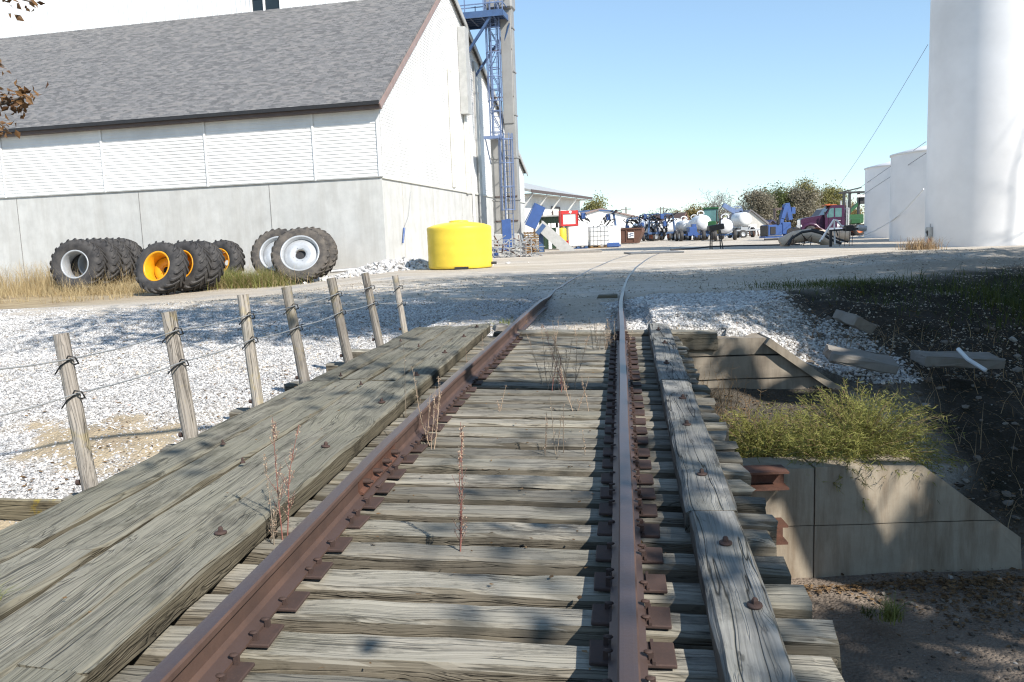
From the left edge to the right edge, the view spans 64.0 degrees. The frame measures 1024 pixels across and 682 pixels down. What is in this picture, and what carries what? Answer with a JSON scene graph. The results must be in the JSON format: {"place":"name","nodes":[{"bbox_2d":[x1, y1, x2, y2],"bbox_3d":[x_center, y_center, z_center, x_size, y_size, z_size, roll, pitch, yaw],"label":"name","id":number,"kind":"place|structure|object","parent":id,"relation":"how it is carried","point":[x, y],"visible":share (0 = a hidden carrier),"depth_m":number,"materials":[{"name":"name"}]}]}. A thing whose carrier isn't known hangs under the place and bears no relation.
{"place":"outdoors","nodes":[
{"label":"outdoors","id":0,"kind":"place"},
{"bbox_2d":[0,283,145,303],"bbox_3d":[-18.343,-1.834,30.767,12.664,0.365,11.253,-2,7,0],"label":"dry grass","id":1,"kind":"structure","parent":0,"point":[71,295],"depth_m":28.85,"materials":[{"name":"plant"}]},
{"bbox_2d":[0,257,148,303],"bbox_3d":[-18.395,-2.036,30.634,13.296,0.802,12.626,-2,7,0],"label":"dry grass","id":2,"kind":"structure","parent":0,"point":[66,292],"depth_m":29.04,"materials":[{"name":"plant"}]},
{"bbox_2d":[0,276,324,297],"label":"dry grass","id":3,"kind":"structure","parent":0,"point":[130,287],"depth_m":29.49,"materials":[{"name":"plant"}]},
{"bbox_2d":[0,294,461,522],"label":"bank gravel","id":4,"kind":"structure","parent":0,"point":[109,412],"depth_m":11.98,"materials":[{"name":"gravel"}]},
{"bbox_2d":[0,234,1023,681],"bbox_3d":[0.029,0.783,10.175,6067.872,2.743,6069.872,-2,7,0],"label":"ground","id":5,"kind":"structure","parent":0,"point":[872,648],"depth_m":12.46,"materials":[{"name":"gravel"}]},
{"bbox_2d":[0,0,48,138],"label":"oak tree","id":6,"kind":"object","parent":5,"relation":"on","point":[17,102],"visible":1,"depth_m":6.29,"materials":[{"name":"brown plant"}]},
{"bbox_2d":[49,238,107,291],"bbox_3d":[-16.912,-2.955,32.002,2.060,2.060,0.686,-6,-3,3],"label":"tractor wheel assembly","id":7,"kind":"object","parent":5,"relation":"on","point":[68,251],"visible":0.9,"depth_m":31.71,"materials":[{"name":"rubber"}]},
{"bbox_2d":[71,237,123,288],"bbox_3d":[-16.670,-3.078,32.794,2.060,2.060,0.686,18,-1,6],"label":"tractor wheel assembly","id":8,"kind":"object","parent":5,"relation":"on","point":[113,255],"visible":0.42,"depth_m":32.53,"materials":[{"name":"rubber"}]},
{"bbox_2d":[99,237,134,285],"bbox_3d":[-16.602,-3.199,33.686,2.060,2.060,0.686,32,2,8],"label":"tractor wheel assembly","id":9,"kind":"object","parent":5,"relation":"on","point":[127,254],"visible":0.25,"depth_m":33.43,"materials":[{"name":"rubber"}]},
{"bbox_2d":[113,237,141,282],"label":"tractor wheel assembly","id":10,"kind":"object","parent":5,"relation":"on","point":[136,248],"visible":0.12,"depth_m":34.16,"materials":[{"name":"rubber"}]},
{"bbox_2d":[134,241,188,294],"bbox_3d":[-11.610,-2.414,27.156,1.760,1.760,0.624,4,-9,17],"label":"tractor wheel assembly","id":11,"kind":"object","parent":5,"relation":"on","point":[155,259],"visible":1,"depth_m":26.96,"materials":[{"name":"rubber"}]},
{"bbox_2d":[164,239,211,291],"bbox_3d":[-11.165,-2.558,28.047,1.760,1.760,0.624,-29,-14,13],"label":"tractor wheel assembly","id":12,"kind":"object","parent":5,"relation":"on","point":[199,259],"visible":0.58,"depth_m":27.72,"materials":[{"name":"rubber"}]},
{"bbox_2d":[188,239,224,290],"bbox_3d":[-10.989,-2.665,28.841,1.760,1.760,0.624,34,4,18],"label":"tractor wheel assembly","id":13,"kind":"object","parent":5,"relation":"on","point":[218,260],"visible":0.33,"depth_m":28.56,"materials":[{"name":"rubber"}]},
{"bbox_2d":[0,311,432,494],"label":"fallen leaves","id":14,"kind":"object","parent":5,"relation":"on","point":[22,476],"visible":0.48,"depth_m":10.18,"materials":[{"name":"brown plant"}]},
{"bbox_2d":[210,239,245,275],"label":"tractor wheel assembly","id":15,"kind":"object","parent":5,"relation":"on","point":[233,254],"visible":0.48,"depth_m":32.05,"materials":[{"name":"rubber"}]},
{"bbox_2d":[0,0,527,287],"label":"warehouse","id":16,"kind":"structure","parent":5,"relation":"on","point":[349,126],"depth_m":36.64,"materials":[{"name":"concrete"}]},
{"bbox_2d":[250,0,281,11],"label":"window","id":17,"kind":"structure","parent":16,"relation":"in","point":[255,5],"depth_m":42.69,"materials":[{"name":"white glass"}]},
{"bbox_2d":[207,262,322,290],"bbox_3d":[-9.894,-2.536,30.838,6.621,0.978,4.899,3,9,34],"label":"dry grass","id":18,"kind":"structure","parent":5,"relation":"on","point":[266,275],"depth_m":29.68,"materials":[{"name":"plant"}]},
{"bbox_2d":[250,228,304,277],"bbox_3d":[-9.211,-3.398,32.386,2.160,2.160,0.437,-19,-13,-5],"label":"tractor wheel assembly","id":19,"kind":"object","parent":5,"relation":"on","point":[260,252],"visible":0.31,"depth_m":32.28,"materials":[{"name":"rubber"}]},
{"bbox_2d":[270,227,330,282],"bbox_3d":[-7.916,-3.221,30.701,2.160,2.160,0.437,-24,-15,-10],"label":"tractor wheel assembly","id":20,"kind":"object","parent":5,"relation":"on","point":[291,242],"visible":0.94,"depth_m":30.58,"materials":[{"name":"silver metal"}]},
{"bbox_2d":[307,227,337,277],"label":"tractor wheel assembly","id":21,"kind":"object","parent":5,"relation":"on","point":[329,239],"visible":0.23,"depth_m":32.57,"materials":[{"name":"black rubber"}]},
{"bbox_2d":[300,257,528,283],"bbox_3d":[-4.933,-2.818,32.127,11.743,0.926,3.756,-4,7,-13],"label":"gravel heap","id":22,"kind":"object","parent":5,"relation":"on","point":[393,265],"visible":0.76,"depth_m":31.60,"materials":[{"name":"gravel"}]},
{"bbox_2d":[0,323,844,681],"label":"timber bridge","id":23,"kind":"structure","parent":5,"relation":"on","point":[154,561],"depth_m":4.04,"materials":[{"name":"grey wood"}]},
{"bbox_2d":[0,272,407,520],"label":"cable fence","id":24,"kind":"object","parent":23,"relation":"attached to","point":[15,509],"visible":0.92,"depth_m":5.80,"materials":[{"name":"grey wood"}]},
{"bbox_2d":[263,452,281,544],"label":"tall weed","id":25,"kind":"object","parent":23,"relation":"on","point":[272,526],"visible":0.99,"depth_m":4.12,"materials":[{"name":"plant"}]},
{"bbox_2d":[267,417,300,539],"bbox_3d":[-1.156,0.703,4.173,0.172,0.684,0.122,-7,9,-36],"label":"tall weed","id":26,"kind":"object","parent":23,"relation":"on","point":[289,470],"visible":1,"depth_m":4.16,"materials":[{"name":"plant"}]},
{"bbox_2d":[62,303,665,669],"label":"fallen leaves","id":27,"kind":"object","parent":23,"relation":"on","point":[578,597],"visible":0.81,"depth_m":4.80,"materials":[{"name":"brown plant"}]},
{"bbox_2d":[141,245,669,681],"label":"steel rail","id":28,"kind":"object","parent":23,"relation":"on","point":[224,634],"visible":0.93,"depth_m":3.83,"materials":[{"name":"metal"}]},
{"bbox_2d":[412,369,430,445],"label":"tall weed","id":29,"kind":"object","parent":23,"relation":"on","point":[428,427],"visible":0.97,"depth_m":5.96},
{"bbox_2d":[428,376,441,448],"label":"tall weed","id":30,"kind":"object","parent":23,"relation":"on","point":[439,397],"visible":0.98,"depth_m":5.80,"materials":[{"name":"plant"}]},
{"bbox_2d":[452,422,468,551],"bbox_3d":[-0.255,0.722,3.975,0.090,0.674,0.079,-2,7,0],"label":"tall weed","id":31,"kind":"object","parent":23,"relation":"on","point":[460,514],"visible":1,"depth_m":3.98,"materials":[{"name":"plant"}]},
{"bbox_2d":[542,396,565,454],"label":"tall weed","id":32,"kind":"object","parent":23,"relation":"on","point":[544,449],"visible":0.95,"depth_m":5.63,"materials":[{"name":"plant"}]},
{"bbox_2d":[527,320,588,388],"bbox_3d":[0.444,0.118,7.730,0.595,0.708,0.303,-2,7,0],"label":"tall weed","id":33,"kind":"object","parent":23,"relation":"on","point":[557,373],"visible":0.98,"depth_m":7.77,"materials":[{"name":"plant"}]},
{"bbox_2d":[588,319,632,349],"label":"tall weed","id":34,"kind":"object","parent":23,"relation":"on","point":[608,334],"visible":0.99,"depth_m":9.90,"materials":[{"name":"plant"}]},
{"bbox_2d":[588,244,690,681],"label":"steel rail","id":35,"kind":"object","parent":23,"relation":"on","point":[626,652],"visible":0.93,"depth_m":3.86,"materials":[{"name":"metal"}]},
{"bbox_2d":[427,220,496,268],"bbox_3d":[-1.956,-3.630,30.678,2.409,1.790,2.409,-9,10,-42],"label":"poly tank","id":36,"kind":"object","parent":5,"relation":"on","point":[459,244],"visible":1,"depth_m":29.67,"materials":[{"name":"yellow plastic"}]},
{"bbox_2d":[460,0,522,254],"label":"elevator tower","id":37,"kind":"structure","parent":5,"relation":"on","point":[498,15],"depth_m":46.82,"materials":[{"name":"metal"}]},
{"bbox_2d":[501,219,511,247],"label":"blue sheet","id":38,"kind":"object","parent":5,"relation":"on","point":[506,227],"visible":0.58,"depth_m":44.09,"materials":[{"name":"paint"}]},
{"bbox_2d":[0,248,1023,385],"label":"yard pebbles","id":39,"kind":"object","parent":5,"relation":"on","point":[498,301],"visible":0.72,"depth_m":16.23,"materials":[{"name":"beige stone"}]},
{"bbox_2d":[492,234,544,257],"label":"scrap pile","id":40,"kind":"object","parent":5,"relation":"on","point":[509,248],"visible":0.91,"depth_m":42.23,"materials":[{"name":"metal"}]},
{"bbox_2d":[523,232,538,252],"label":"pallet stack","id":41,"kind":"object","parent":5,"relation":"on","point":[534,236],"visible":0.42,"depth_m":51.09,"materials":[{"name":"brown wood"}]},
{"bbox_2d":[524,203,574,251],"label":"conveyor","id":42,"kind":"object","parent":5,"relation":"on","point":[549,233],"visible":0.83,"depth_m":47.18,"materials":[{"name":"metal"}]},
{"bbox_2d":[524,183,592,245],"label":"farm building","id":43,"kind":"structure","parent":5,"relation":"on","point":[551,204],"depth_m":71.97,"materials":[{"name":"white"}]},
{"bbox_2d":[537,250,601,254],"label":"concrete slab","id":44,"kind":"structure","parent":5,"relation":"on","point":[570,252],"depth_m":45.66,"materials":[{"name":"concrete"}]},
{"bbox_2d":[567,225,587,248],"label":"bulk tote","id":45,"kind":"object","parent":5,"relation":"on","point":[577,236],"visible":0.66,"depth_m":55.98,"materials":[{"name":"white plastic"}]},
{"bbox_2d":[558,210,577,226],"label":"red crate","id":46,"kind":"object","parent":45,"relation":"on","point":[568,218],"visible":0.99,"depth_m":55.81,"materials":[{"name":"paint"}]},
{"bbox_2d":[580,190,612,212],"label":"deciduous tree","id":47,"kind":"object","parent":5,"relation":"on","point":[594,204],"visible":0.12,"depth_m":136.17,"materials":[{"name":"green plant"}]},
{"bbox_2d":[588,226,608,247],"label":"bulk tote","id":48,"kind":"object","parent":5,"relation":"on","point":[598,235],"visible":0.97,"depth_m":56.53,"materials":[{"name":"white plastic"}]},
{"bbox_2d":[578,209,621,226],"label":"folded toolbar","id":49,"kind":"object","parent":5,"relation":"on","point":[584,215],"visible":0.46,"depth_m":65.15,"materials":[{"name":"blue paint"}]},
{"bbox_2d":[603,225,620,246],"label":"bulk tote","id":50,"kind":"object","parent":5,"relation":"on","point":[614,233],"visible":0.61,"depth_m":58.99,"materials":[{"name":"white plastic"}]},
{"bbox_2d":[580,208,644,227],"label":"shed","id":51,"kind":"structure","parent":5,"relation":"on","point":[595,217],"depth_m":110.87,"materials":[{"name":"white paint"}]},
{"bbox_2d":[620,226,644,243],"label":"dumpster","id":52,"kind":"object","parent":5,"relation":"on","point":[632,235],"visible":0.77,"depth_m":67.70,"materials":[{"name":"brown metal"}]},
{"bbox_2d":[623,214,659,240],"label":"folded toolbar","id":53,"kind":"object","parent":5,"relation":"on","point":[633,220],"visible":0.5,"depth_m":79.02,"materials":[{"name":"blue paint"}]},
{"bbox_2d":[636,208,670,240],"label":"folded toolbar","id":54,"kind":"object","parent":5,"relation":"on","point":[642,223],"visible":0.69,"depth_m":83.08,"materials":[{"name":"blue paint"}]},
{"bbox_2d":[624,250,683,254],"bbox_3d":[7.024,-4.413,40.800,2.600,0.080,2.400,-2,7,0],"label":"rubber mat","id":55,"kind":"object","parent":5,"relation":"on","point":[656,252],"visible":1,"depth_m":39.62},
{"bbox_2d":[646,212,677,240],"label":"folded toolbar","id":56,"kind":"object","parent":5,"relation":"on","point":[665,225],"visible":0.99,"depth_m":78.17,"materials":[{"name":"blue paint"}]},
{"bbox_2d":[653,219,676,240],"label":"nurse tank","id":57,"kind":"object","parent":5,"relation":"on","point":[670,229],"visible":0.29,"depth_m":82.79,"materials":[{"name":"white paint"}]},
{"bbox_2d":[671,216,688,239],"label":"nurse tank","id":58,"kind":"object","parent":5,"relation":"on","point":[681,225],"visible":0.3,"depth_m":77.97,"materials":[{"name":"white paint"}]},
{"bbox_2d":[674,224,705,240],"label":"sprayer cart","id":59,"kind":"object","parent":5,"relation":"on","point":[692,230],"visible":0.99,"depth_m":71.14,"materials":[{"name":"blue paint"}]},
{"bbox_2d":[681,203,717,233],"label":"deciduous tree","id":60,"kind":"object","parent":5,"relation":"on","point":[693,211],"visible":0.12,"depth_m":147.82,"materials":[{"name":"green plant"}]},
{"bbox_2d":[687,211,713,239],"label":"nurse tank","id":61,"kind":"object","parent":5,"relation":"on","point":[700,221],"visible":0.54,"depth_m":72.73,"materials":[{"name":"white paint"}]},
{"bbox_2d":[699,207,723,239],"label":"tractor","id":62,"kind":"object","parent":5,"relation":"on","point":[711,213],"visible":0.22,"depth_m":74.25,"materials":[{"name":"green metal"}]},
{"bbox_2d":[707,219,723,248],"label":"trestle","id":63,"kind":"object","parent":5,"relation":"on","point":[718,227],"visible":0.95,"depth_m":43.52,"materials":[{"name":"black paint"}]},
{"bbox_2d":[699,188,746,223],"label":"deciduous tree","id":64,"kind":"object","parent":5,"relation":"on","point":[720,208],"visible":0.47,"depth_m":133.45,"materials":[{"name":"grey plant"}]},
{"bbox_2d":[714,214,736,240],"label":"nurse tank","id":65,"kind":"object","parent":5,"relation":"on","point":[728,225],"visible":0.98,"depth_m":67.24,"materials":[{"name":"white paint"}]},
{"bbox_2d":[697,362,765,426],"bbox_3d":[2.298,0.622,9.736,1.471,0.836,1.240,-6,8,-26],"label":"dead weed","id":66,"kind":"object","parent":5,"relation":"on","point":[720,394],"visible":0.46,"depth_m":9.75,"materials":[{"name":"plant"}]},
{"bbox_2d":[722,203,742,237],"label":"loading crane","id":67,"kind":"object","parent":5,"relation":"on","point":[730,209],"visible":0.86,"depth_m":84.88,"materials":[{"name":"blue paint"}]},
{"bbox_2d":[670,244,799,249],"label":"drain hose","id":68,"kind":"object","parent":5,"relation":"on","point":[729,246],"visible":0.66,"depth_m":46.47,"materials":[{"name":"black paint"}]},
{"bbox_2d":[727,212,755,237],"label":"nurse tank","id":69,"kind":"object","parent":5,"relation":"on","point":[741,221],"visible":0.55,"depth_m":80.29,"materials":[{"name":"metal"}]},
{"bbox_2d":[724,210,768,235],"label":"shed","id":70,"kind":"structure","parent":5,"relation":"on","point":[757,221],"depth_m":120.92,"materials":[{"name":"white paint"}]},
{"bbox_2d":[736,184,778,220],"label":"deciduous tree","id":71,"kind":"object","parent":5,"relation":"on","point":[755,201],"visible":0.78,"depth_m":146.47,"materials":[{"name":"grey plant"}]},
{"bbox_2d":[600,289,923,383],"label":"gravel","id":72,"kind":"structure","parent":5,"relation":"on","point":[729,303],"depth_m":12.32,"materials":[{"name":"gravel"}]},
{"bbox_2d":[833,309,876,333],"bbox_3d":[5.135,-0.290,12.282,0.535,0.197,0.429,17,10,-31],"label":"concrete slab","id":73,"kind":"object","parent":72,"relation":"on","point":[852,320],"depth_m":12.12,"materials":[{"name":"concrete"}]},
{"bbox_2d":[688,333,841,389],"bbox_3d":[2.115,0.775,11.288,5.691,1.665,0.680,-2,7,3],"label":"abutment","id":74,"kind":"object","parent":5,"relation":"on","point":[763,361],"visible":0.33,"depth_m":10.93,"materials":[{"name":"concrete"}]},
{"bbox_2d":[749,180,801,220],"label":"deciduous tree","id":75,"kind":"object","parent":5,"relation":"on","point":[781,195],"visible":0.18,"depth_m":154.92,"materials":[{"name":"green plant"}]},
{"bbox_2d":[719,402,835,462],"bbox_3d":[2.571,1.061,8.372,1.563,0.893,1.465,-2,7,0],"label":"shrub","id":76,"kind":"object","parent":5,"relation":"on","point":[760,442],"visible":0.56,"depth_m":8.24,"materials":[{"name":"green plant"}]},
{"bbox_2d":[759,203,799,240],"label":"skid machine","id":77,"kind":"object","parent":5,"relation":"on","point":[780,227],"visible":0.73,"depth_m":61.34,"materials":[{"name":"blue paint"}]},
{"bbox_2d":[775,171,824,227],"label":"deciduous tree","id":78,"kind":"object","parent":5,"relation":"on","point":[804,183],"visible":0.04,"depth_m":155.95,"materials":[{"name":"green plant"}]},
{"bbox_2d":[777,177,823,227],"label":"deciduous tree","id":79,"kind":"object","parent":5,"relation":"on","point":[807,208],"visible":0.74,"depth_m":154.22,"materials":[{"name":"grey plant"}]},
{"bbox_2d":[778,229,840,246],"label":"culvert pipe","id":80,"kind":"object","parent":5,"relation":"on","point":[784,239],"visible":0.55,"depth_m":43.50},
{"bbox_2d":[787,228,848,244],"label":"black hose","id":81,"kind":"object","parent":5,"relation":"on","point":[820,232],"visible":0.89,"depth_m":42.65,"materials":[{"name":"rubber"}]},
{"bbox_2d":[752,412,897,492],"bbox_3d":[3.024,1.099,7.976,1.371,0.798,1.233,1,8,23],"label":"shrub","id":82,"kind":"object","parent":5,"relation":"on","point":[819,452],"visible":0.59,"depth_m":7.80,"materials":[{"name":"green plant"}]},
{"bbox_2d":[796,200,863,234],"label":"semi truck","id":83,"kind":"object","parent":5,"relation":"on","point":[829,213],"visible":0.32,"depth_m":65.55,"materials":[{"name":"purple paint"}]},
{"bbox_2d":[813,179,847,208],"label":"deciduous tree","id":84,"kind":"object","parent":5,"relation":"on","point":[830,197],"visible":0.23,"depth_m":160.46,"materials":[{"name":"green plant"}]},
{"bbox_2d":[821,230,850,240],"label":"culvert pipe","id":85,"kind":"object","parent":5,"relation":"on","point":[843,235],"visible":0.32,"depth_m":47.46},
{"bbox_2d":[819,219,866,246],"bbox_3d":[16.057,-5.222,39.734,2.241,1.437,0.300,-2,7,0],"label":"pipe stand","id":86,"kind":"object","parent":5,"relation":"on","point":[849,228],"visible":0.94,"depth_m":39.72,"materials":[{"name":"black paint"}]},
{"bbox_2d":[839,187,864,224],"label":"loading rig","id":87,"kind":"object","parent":5,"relation":"on","point":[861,200],"visible":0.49,"depth_m":73.03,"materials":[{"name":"black paint"}]},
{"bbox_2d":[823,344,899,373],"bbox_3d":[4.570,0.240,10.736,0.893,0.165,0.463,11,19,6],"label":"concrete slab","id":88,"kind":"object","parent":5,"relation":"on","point":[874,361],"depth_m":10.57,"materials":[{"name":"concrete"}]},
{"bbox_2d":[759,378,971,513],"bbox_3d":[3.452,0.983,8.190,2.074,1.213,1.838,-2,7,0],"label":"shrub","id":89,"kind":"object","parent":5,"relation":"on","point":[868,423],"visible":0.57,"depth_m":8.01,"materials":[{"name":"green plant"}]},
{"bbox_2d":[864,161,890,237],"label":"storage tank","id":90,"kind":"object","parent":5,"relation":"on","point":[877,208],"visible":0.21,"depth_m":54.60,"materials":[{"name":"metal"}]},
{"bbox_2d":[734,267,1022,422],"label":"bank grass","id":91,"kind":"structure","parent":5,"relation":"on","point":[895,297],"depth_m":14.94,"materials":[{"name":"plant"}]},
{"bbox_2d":[742,454,1021,577],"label":"creek wall","id":92,"kind":"structure","parent":5,"relation":"on","point":[909,522],"depth_m":7.62,"materials":[{"name":"beige concrete"}]},
{"bbox_2d":[854,590,915,625],"bbox_3d":[2.994,2.108,6.494,0.481,0.202,0.457,-5,8,-21],"label":"weed","id":93,"kind":"object","parent":5,"relation":"on","point":[889,616],"visible":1,"depth_m":6.47,"materials":[{"name":"plant"}]},
{"bbox_2d":[750,294,1023,543],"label":"fallen leaves","id":94,"kind":"object","parent":5,"relation":"on","point":[1021,429],"visible":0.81,"depth_m":11.25,"materials":[{"name":"brown plant"}]},
{"bbox_2d":[787,314,1023,581],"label":"bank rubble","id":95,"kind":"object","parent":5,"relation":"on","point":[993,494],"visible":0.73,"depth_m":10.62,"materials":[{"name":"stone"}]},
{"bbox_2d":[889,145,926,241],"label":"storage tank","id":96,"kind":"object","parent":5,"relation":"on","point":[907,183],"visible":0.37,"depth_m":44.07,"materials":[{"name":"metal"}]},
{"bbox_2d":[796,302,1023,550],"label":"dead stems","id":97,"kind":"object","parent":5,"relation":"on","point":[953,400],"visible":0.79,"depth_m":10.60,"materials":[{"name":"plant"}]},
{"bbox_2d":[804,567,1023,658],"bbox_3d":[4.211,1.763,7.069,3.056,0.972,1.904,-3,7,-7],"label":"fallen leaves","id":98,"kind":"object","parent":5,"relation":"on","point":[995,595],"visible":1,"depth_m":7.10,"materials":[{"name":"brown plant"}]},
{"bbox_2d":[893,236,948,249],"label":"dry tuft","id":99,"kind":"object","parent":5,"relation":"on","point":[922,246],"visible":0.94,"depth_m":32.31,"materials":[{"name":"plant"}]},
{"bbox_2d":[845,571,1023,681],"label":"creek rubble","id":100,"kind":"object","parent":5,"relation":"on","point":[949,637],"visible":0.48,"depth_m":6.95,"materials":[{"name":"stone"}]},
{"bbox_2d":[910,350,1005,368],"bbox_3d":[6.164,0.254,11.349,1.171,0.170,0.428,2,15,-5],"label":"concrete slab","id":101,"kind":"object","parent":5,"relation":"on","point":[988,360],"depth_m":11.18,"materials":[{"name":"concrete"}]},
{"bbox_2d":[956,347,987,371],"bbox_3d":[6.062,0.249,10.833,0.106,0.287,0.458,-5,8,-21],"label":"plastic pipe","id":102,"kind":"object","parent":101,"relation":"on","point":[969,360],"visible":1,"depth_m":10.79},
{"bbox_2d":[924,0,1023,246],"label":"silo","id":103,"kind":"object","parent":5,"relation":"on","point":[975,165],"visible":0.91,"depth_m":32.74,"materials":[{"name":"metal"}]},
{"bbox_2d":[539,215,566,248],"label":"green shed","id":104,"kind":"structure","parent":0,"point":[546,219],"depth_m":59.49,"materials":[{"name":"paint"}]},
{"bbox_2d":[458,0,930,223],"label":"sky","id":105,"kind":"structure","parent":0,"point":[644,104],"materials":[{"name":"blue"}]},
{"bbox_2d":[700,273,960,303],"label":"bank grass","id":106,"kind":"structure","parent":0,"point":[841,284],"depth_m":15.46,"materials":[{"name":"plant"}]},
{"bbox_2d":[844,264,1023,344],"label":"bank grass","id":107,"kind":"structure","parent":0,"point":[992,292],"depth_m":14.65,"materials":[{"name":"plant"}]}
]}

